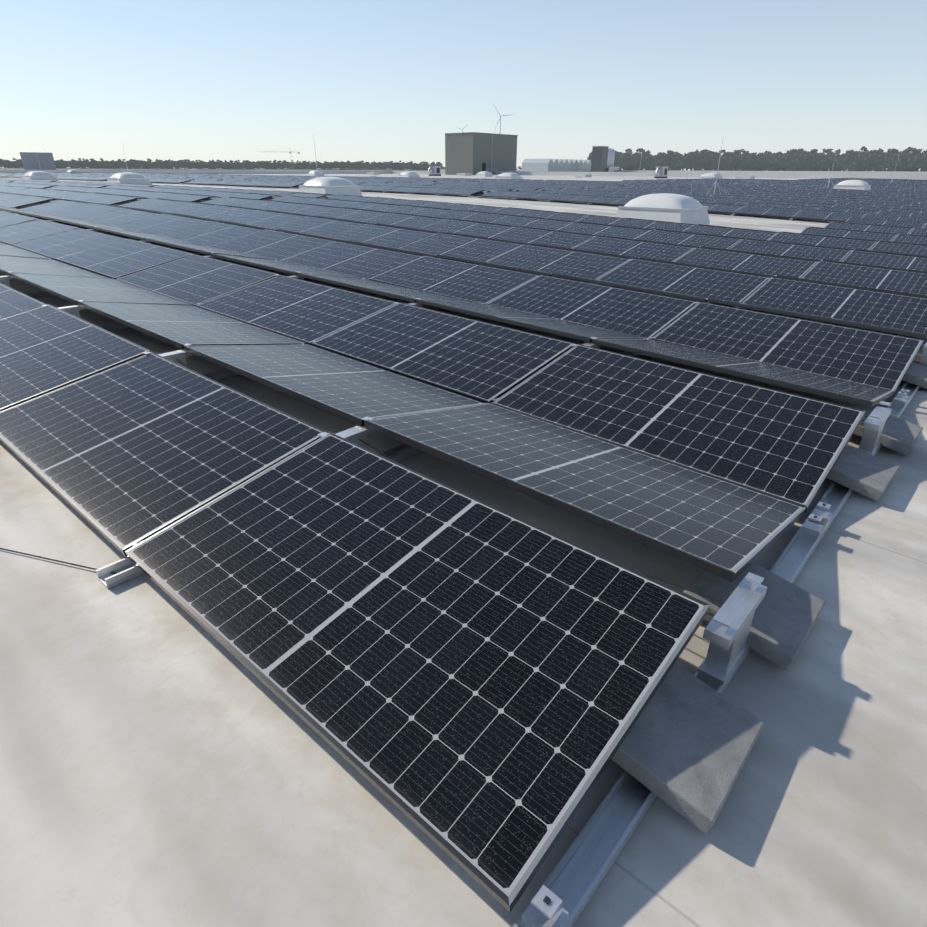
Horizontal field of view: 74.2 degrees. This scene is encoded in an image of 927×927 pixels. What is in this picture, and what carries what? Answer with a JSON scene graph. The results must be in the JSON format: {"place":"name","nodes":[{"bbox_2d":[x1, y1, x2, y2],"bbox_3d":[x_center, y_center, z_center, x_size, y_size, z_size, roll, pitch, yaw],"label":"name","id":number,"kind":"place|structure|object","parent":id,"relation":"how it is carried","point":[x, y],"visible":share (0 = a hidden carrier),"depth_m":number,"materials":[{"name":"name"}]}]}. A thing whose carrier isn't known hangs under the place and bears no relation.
{"place":"outdoors","nodes":[
{"label":"outdoors","id":0,"kind":"place"},
{"bbox_2d":[0,168,926,926],"bbox_3d":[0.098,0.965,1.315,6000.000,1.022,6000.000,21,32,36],"label":"roof","id":1,"kind":"structure","parent":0,"point":[166,760],"depth_m":1.72,"materials":[{"name":"white concrete"}]},
{"bbox_2d":[19,152,55,169],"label":"building","id":2,"kind":"structure","parent":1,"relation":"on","point":[36,161],"depth_m":173.66,"materials":[{"name":"grey"}]},
{"bbox_2d":[22,171,58,180],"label":"skylight dome","id":3,"kind":"structure","parent":1,"relation":"on","point":[38,175],"depth_m":49.44,"materials":[{"name":"plastic"}]},
{"bbox_2d":[66,169,82,172],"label":"skylight dome","id":4,"kind":"structure","parent":1,"relation":"on","point":[74,171],"depth_m":97.52,"materials":[{"name":"plastic"}]},
{"bbox_2d":[107,172,151,184],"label":"skylight dome","id":5,"kind":"structure","parent":1,"relation":"on","point":[129,177],"depth_m":39.38,"materials":[{"name":"plastic"}]},
{"bbox_2d":[279,148,299,165],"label":"tower crane","id":6,"kind":"object","parent":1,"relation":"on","point":[289,152],"visible":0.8,"depth_m":950.89,"materials":[{"name":"white metal"}]},
{"bbox_2d":[307,170,324,175],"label":"skylight dome","id":7,"kind":"structure","parent":1,"relation":"on","point":[312,173],"depth_m":104.32,"materials":[{"name":"plastic"}]},
{"bbox_2d":[298,177,362,195],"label":"skylight dome","id":8,"kind":"structure","parent":1,"relation":"on","point":[331,185],"depth_m":26.94,"materials":[{"name":"plastic"}]},
{"bbox_2d":[398,171,419,176],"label":"skylight dome","id":9,"kind":"structure","parent":1,"relation":"on","point":[408,174],"depth_m":77.89,"materials":[{"name":"plastic"}]},
{"bbox_2d":[0,197,866,615],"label":"cables","id":10,"kind":"object","parent":1,"relation":"on","point":[332,431],"visible":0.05,"depth_m":2.51,"materials":[{"name":"grey plastic"}]},
{"bbox_2d":[0,173,926,255],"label":"solar panels","id":11,"kind":"object","parent":1,"relation":"on","point":[869,224],"visible":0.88,"depth_m":20.75,"materials":[{"name":"grey"}]},
{"bbox_2d":[0,177,926,926],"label":"mounting rails","id":12,"kind":"object","parent":1,"relation":"on","point":[570,885],"visible":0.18,"depth_m":1.99,"materials":[{"name":"metal"}]},
{"bbox_2d":[0,213,926,911],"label":"solar panels","id":13,"kind":"object","parent":12,"relation":"on","point":[468,683],"visible":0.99,"depth_m":3.19,"materials":[{"name":"grey"}]},
{"bbox_2d":[0,169,926,179],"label":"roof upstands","id":14,"kind":"object","parent":1,"relation":"on","point":[816,174],"visible":0.59,"depth_m":118.67,"materials":[{"name":"grey"}]},
{"bbox_2d":[445,132,517,174],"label":"stair tower","id":15,"kind":"structure","parent":1,"relation":"on","point":[473,153],"depth_m":133.28,"materials":[{"name":"grey"}]},
{"bbox_2d":[66,137,898,194],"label":"lightning rods","id":16,"kind":"object","parent":1,"relation":"on","point":[576,177],"visible":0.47,"depth_m":44.53,"materials":[{"name":"metal"}]},
{"bbox_2d":[475,171,492,176],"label":"skylight dome","id":17,"kind":"structure","parent":1,"relation":"on","point":[484,174],"depth_m":99.61,"materials":[{"name":"plastic"}]},
{"bbox_2d":[492,102,515,133],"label":"wind turbine","id":18,"kind":"object","parent":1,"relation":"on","point":[500,119],"visible":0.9,"depth_m":1744.36,"materials":[{"name":"grey metal"}]},
{"bbox_2d":[495,173,521,178],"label":"skylight dome","id":19,"kind":"structure","parent":1,"relation":"on","point":[508,176],"depth_m":59.59,"materials":[{"name":"plastic"}]},
{"bbox_2d":[428,166,667,177],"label":"roof air handlers","id":20,"kind":"object","parent":1,"relation":"on","point":[661,172],"visible":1,"depth_m":91.73,"materials":[{"name":"metal"}]},
{"bbox_2d":[522,159,590,171],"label":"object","id":21,"kind":"structure","parent":1,"relation":"on","point":[557,165],"depth_m":165.31,"materials":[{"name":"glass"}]},
{"bbox_2d":[591,146,618,171],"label":"building","id":22,"kind":"structure","parent":1,"relation":"on","point":[603,157],"depth_m":167.13,"materials":[{"name":"grey metal"}]},
{"bbox_2d":[654,153,665,166],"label":"pine tree","id":23,"kind":"object","parent":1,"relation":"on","point":[657,161],"visible":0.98,"depth_m":477.60,"materials":[{"name":"green plant"}]},
{"bbox_2d":[615,193,709,224],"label":"skylight dome","id":24,"kind":"structure","parent":1,"relation":"on","point":[676,208],"depth_m":17.22,"materials":[{"name":"plastic"}]},
{"bbox_2d":[666,151,674,160],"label":"pine tree","id":25,"kind":"object","parent":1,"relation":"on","point":[669,153],"visible":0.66,"depth_m":484.03,"materials":[{"name":"green plant"}]},
{"bbox_2d":[691,149,701,169],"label":"pine tree","id":26,"kind":"object","parent":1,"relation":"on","point":[699,162],"visible":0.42,"depth_m":479.86,"materials":[{"name":"green plant"}]},
{"bbox_2d":[698,173,720,178],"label":"skylight dome","id":27,"kind":"structure","parent":1,"relation":"on","point":[710,175],"depth_m":71.19,"materials":[{"name":"plastic"}]},
{"bbox_2d":[723,153,732,158],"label":"pine tree","id":28,"kind":"object","parent":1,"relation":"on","point":[727,155],"visible":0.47,"depth_m":478.19,"materials":[{"name":"green plant"}]},
{"bbox_2d":[731,150,742,169],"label":"pine tree","id":29,"kind":"object","parent":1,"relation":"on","point":[737,152],"visible":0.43,"depth_m":486.12,"materials":[{"name":"green plant"}]},
{"bbox_2d":[612,345,926,832],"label":"ballast blocks","id":30,"kind":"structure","parent":1,"relation":"on","point":[686,747],"depth_m":1.80,"materials":[{"name":"concrete"}]},
{"bbox_2d":[809,149,817,153],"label":"pine tree","id":31,"kind":"object","parent":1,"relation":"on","point":[812,151],"visible":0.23,"depth_m":475.97,"materials":[{"name":"green plant"}]},
{"bbox_2d":[823,149,832,152],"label":"pine tree","id":32,"kind":"object","parent":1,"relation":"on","point":[826,151],"visible":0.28,"depth_m":477.94,"materials":[{"name":"green plant"}]},
{"bbox_2d":[833,180,870,189],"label":"skylight dome","id":33,"kind":"structure","parent":1,"relation":"on","point":[855,184],"depth_m":41.95,"materials":[{"name":"plastic"}]},
{"bbox_2d":[849,151,856,162],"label":"pine tree","id":34,"kind":"object","parent":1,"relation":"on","point":[853,156],"visible":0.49,"depth_m":446.45,"materials":[{"name":"green plant"}]},
{"bbox_2d":[887,149,898,154],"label":"pine tree","id":35,"kind":"object","parent":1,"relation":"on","point":[894,151],"visible":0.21,"depth_m":451.75,"materials":[{"name":"green plant"}]},
{"bbox_2d":[906,148,916,169],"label":"pine tree","id":36,"kind":"object","parent":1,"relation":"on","point":[912,151],"visible":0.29,"depth_m":422.13,"materials":[{"name":"green plant"}]},
{"bbox_2d":[0,0,926,171],"label":"sky","id":37,"kind":"structure","parent":0,"point":[382,81],"materials":[{"name":"blue"}]},
{"bbox_2d":[614,158,623,169],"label":"pine tree","id":38,"kind":"object","parent":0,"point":[620,164],"visible":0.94,"depth_m":485.58,"materials":[{"name":"green plant"}]},
{"bbox_2d":[622,156,633,168],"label":"pine tree","id":39,"kind":"object","parent":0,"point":[626,160],"visible":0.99,"depth_m":486.88,"materials":[{"name":"green plant"}]},
{"bbox_2d":[626,161,637,168],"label":"pine tree","id":40,"kind":"object","parent":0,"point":[632,163],"visible":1,"depth_m":486.44,"materials":[{"name":"green plant"}]},
{"bbox_2d":[634,156,641,166],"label":"pine tree","id":41,"kind":"object","parent":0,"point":[637,159],"visible":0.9,"depth_m":485.49,"materials":[{"name":"green plant"}]},
{"bbox_2d":[638,157,650,169],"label":"pine tree","id":42,"kind":"object","parent":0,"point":[645,162],"visible":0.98,"depth_m":484.51,"materials":[{"name":"green plant"}]},
{"bbox_2d":[640,152,648,169],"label":"pine tree","id":43,"kind":"object","parent":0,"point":[644,154],"visible":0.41,"depth_m":489.19,"materials":[{"name":"green plant"}]},
{"bbox_2d":[640,154,652,169],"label":"pine tree","id":44,"kind":"object","parent":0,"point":[647,156],"visible":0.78,"depth_m":485.22,"materials":[{"name":"green plant"}]},
{"bbox_2d":[647,155,656,169],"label":"pine tree","id":45,"kind":"object","parent":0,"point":[651,158],"visible":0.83,"depth_m":483.67,"materials":[{"name":"green plant"}]},
{"bbox_2d":[648,160,657,169],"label":"pine tree","id":46,"kind":"object","parent":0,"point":[653,164],"visible":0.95,"depth_m":482.36,"materials":[{"name":"green plant"}]},
{"bbox_2d":[658,156,668,166],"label":"pine tree","id":47,"kind":"object","parent":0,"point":[666,160],"visible":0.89,"depth_m":478.10,"materials":[{"name":"green plant"}]},
{"bbox_2d":[665,154,678,166],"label":"pine tree","id":48,"kind":"object","parent":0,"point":[673,159],"visible":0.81,"depth_m":484.78,"materials":[{"name":"green plant"}]},
{"bbox_2d":[668,162,676,169],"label":"pine tree","id":49,"kind":"object","parent":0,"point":[672,163],"visible":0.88,"depth_m":482.83,"materials":[{"name":"green plant"}]},
{"bbox_2d":[677,152,696,170],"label":"pine tree","id":50,"kind":"object","parent":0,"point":[684,162],"visible":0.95,"depth_m":475.36,"materials":[{"name":"green plant"}]},
{"bbox_2d":[685,160,696,170],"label":"pine tree","id":51,"kind":"object","parent":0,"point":[689,166],"visible":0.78,"depth_m":477.04,"materials":[{"name":"green plant"}]},
{"bbox_2d":[688,154,702,170],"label":"pine tree","id":52,"kind":"object","parent":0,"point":[695,158],"visible":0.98,"depth_m":471.76,"materials":[{"name":"green plant"}]},
{"bbox_2d":[701,155,710,170],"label":"pine tree","id":53,"kind":"object","parent":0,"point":[704,159],"visible":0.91,"depth_m":471.12,"materials":[{"name":"green plant"}]},
{"bbox_2d":[704,150,716,170],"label":"pine tree","id":54,"kind":"object","parent":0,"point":[713,162],"visible":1,"depth_m":467.30,"materials":[{"name":"green plant"}]},
{"bbox_2d":[709,156,717,167],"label":"pine tree","id":55,"kind":"object","parent":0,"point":[715,158],"visible":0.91,"depth_m":467.86,"materials":[{"name":"green plant"}]},
{"bbox_2d":[711,166,721,170],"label":"pine tree","id":56,"kind":"object","parent":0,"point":[716,168],"visible":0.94,"depth_m":470.64,"materials":[{"name":"green plant"}]},
{"bbox_2d":[717,158,728,170],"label":"pine tree","id":57,"kind":"object","parent":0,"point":[722,165],"visible":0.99,"depth_m":468.75,"materials":[{"name":"green plant"}]},
{"bbox_2d":[725,156,737,170],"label":"pine tree","id":58,"kind":"object","parent":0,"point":[732,159],"visible":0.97,"depth_m":466.16,"materials":[{"name":"green plant"}]},
{"bbox_2d":[734,155,744,170],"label":"pine tree","id":59,"kind":"object","parent":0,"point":[740,158],"visible":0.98,"depth_m":463.73,"materials":[{"name":"green plant"}]},
{"bbox_2d":[753,155,763,170],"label":"pine tree","id":60,"kind":"object","parent":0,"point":[758,159],"visible":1,"depth_m":455.94,"materials":[{"name":"green plant"}]},
{"bbox_2d":[758,155,767,170],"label":"pine tree","id":61,"kind":"object","parent":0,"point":[764,157],"visible":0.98,"depth_m":456.07,"materials":[{"name":"green plant"}]},
{"bbox_2d":[761,158,773,168],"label":"pine tree","id":62,"kind":"object","parent":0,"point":[767,164],"visible":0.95,"depth_m":455.52,"materials":[{"name":"green plant"}]},
{"bbox_2d":[769,159,777,168],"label":"pine tree","id":63,"kind":"object","parent":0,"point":[772,164],"visible":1,"depth_m":453.51,"materials":[{"name":"green plant"}]},
{"bbox_2d":[770,152,781,170],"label":"pine tree","id":64,"kind":"object","parent":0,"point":[776,157],"visible":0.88,"depth_m":454.69,"materials":[{"name":"green plant"}]},
{"bbox_2d":[776,156,787,169],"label":"pine tree","id":65,"kind":"object","parent":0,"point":[781,160],"visible":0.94,"depth_m":453.33,"materials":[{"name":"green plant"}]},
{"bbox_2d":[784,160,796,169],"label":"pine tree","id":66,"kind":"object","parent":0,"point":[790,162],"visible":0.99,"depth_m":451.64,"materials":[{"name":"green plant"}]},
{"bbox_2d":[792,158,806,170],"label":"pine tree","id":67,"kind":"object","parent":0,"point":[800,166],"visible":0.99,"depth_m":453.28,"materials":[{"name":"green plant"}]},
{"bbox_2d":[805,158,813,170],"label":"pine tree","id":68,"kind":"object","parent":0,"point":[810,164],"visible":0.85,"depth_m":449.56,"materials":[{"name":"green plant"}]},
{"bbox_2d":[808,152,819,170],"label":"pine tree","id":69,"kind":"object","parent":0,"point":[815,154],"visible":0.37,"depth_m":450.29,"materials":[{"name":"green plant"}]},
{"bbox_2d":[811,155,824,170],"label":"pine tree","id":70,"kind":"object","parent":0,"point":[820,159],"visible":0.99,"depth_m":443.93,"materials":[{"name":"green plant"}]},
{"bbox_2d":[816,159,831,170],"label":"pine tree","id":71,"kind":"object","parent":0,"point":[826,165],"visible":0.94,"depth_m":444.42,"materials":[{"name":"green plant"}]},
{"bbox_2d":[825,154,838,169],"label":"pine tree","id":72,"kind":"object","parent":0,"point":[832,158],"visible":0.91,"depth_m":441.18,"materials":[{"name":"green plant"}]},
{"bbox_2d":[831,162,843,169],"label":"pine tree","id":73,"kind":"object","parent":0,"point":[836,165],"visible":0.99,"depth_m":438.73,"materials":[{"name":"green plant"}]},
{"bbox_2d":[835,157,848,170],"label":"pine tree","id":74,"kind":"object","parent":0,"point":[843,159],"visible":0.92,"depth_m":436.72,"materials":[{"name":"green plant"}]},
{"bbox_2d":[836,153,852,170],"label":"pine tree","id":75,"kind":"object","parent":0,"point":[847,155],"visible":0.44,"depth_m":445.30,"materials":[{"name":"green plant"}]},
{"bbox_2d":[840,161,854,170],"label":"pine tree","id":76,"kind":"object","parent":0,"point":[848,165],"visible":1,"depth_m":434.75,"materials":[{"name":"green plant"}]},
{"bbox_2d":[840,149,854,170],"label":"pine tree","id":77,"kind":"object","parent":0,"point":[847,151],"visible":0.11,"depth_m":453.01,"materials":[{"name":"green plant"}]},
{"bbox_2d":[853,155,868,170],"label":"pine tree","id":78,"kind":"object","parent":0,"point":[857,165],"visible":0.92,"depth_m":434.73,"materials":[{"name":"green plant"}]},
{"bbox_2d":[857,151,869,169],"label":"pine tree","id":79,"kind":"object","parent":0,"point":[864,153],"visible":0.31,"depth_m":444.38,"materials":[{"name":"green plant"}]},
{"bbox_2d":[858,159,871,170],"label":"pine tree","id":80,"kind":"object","parent":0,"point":[861,163],"visible":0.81,"depth_m":433.41,"materials":[{"name":"green plant"}]},
{"bbox_2d":[864,154,877,170],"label":"pine tree","id":81,"kind":"object","parent":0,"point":[872,158],"visible":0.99,"depth_m":427.27,"materials":[{"name":"green plant"}]},
{"bbox_2d":[866,151,881,170],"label":"pine tree","id":82,"kind":"object","parent":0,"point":[879,153],"visible":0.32,"depth_m":431.91,"materials":[{"name":"green plant"}]},
{"bbox_2d":[872,155,884,170],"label":"pine tree","id":83,"kind":"object","parent":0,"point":[880,159],"visible":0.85,"depth_m":426.26,"materials":[{"name":"green plant"}]},
{"bbox_2d":[873,162,885,170],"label":"pine tree","id":84,"kind":"object","parent":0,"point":[879,168],"visible":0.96,"depth_m":427.13,"materials":[{"name":"green plant"}]},
{"bbox_2d":[877,158,894,170],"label":"pine tree","id":85,"kind":"object","parent":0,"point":[888,166],"visible":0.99,"depth_m":423.89,"materials":[{"name":"green plant"}]},
{"bbox_2d":[891,155,904,169],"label":"pine tree","id":86,"kind":"object","parent":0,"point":[900,159],"visible":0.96,"depth_m":419.78,"materials":[{"name":"green plant"}]},
{"bbox_2d":[900,152,910,170],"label":"pine tree","id":87,"kind":"object","parent":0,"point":[906,154],"visible":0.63,"depth_m":420.01,"materials":[{"name":"green plant"}]},
{"bbox_2d":[903,156,917,171],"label":"pine tree","id":88,"kind":"object","parent":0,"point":[910,165],"visible":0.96,"depth_m":416.03,"materials":[{"name":"green plant"}]},
{"bbox_2d":[911,155,925,171],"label":"pine tree","id":89,"kind":"object","parent":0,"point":[919,158],"visible":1,"depth_m":413.63,"materials":[{"name":"green plant"}]}
]}

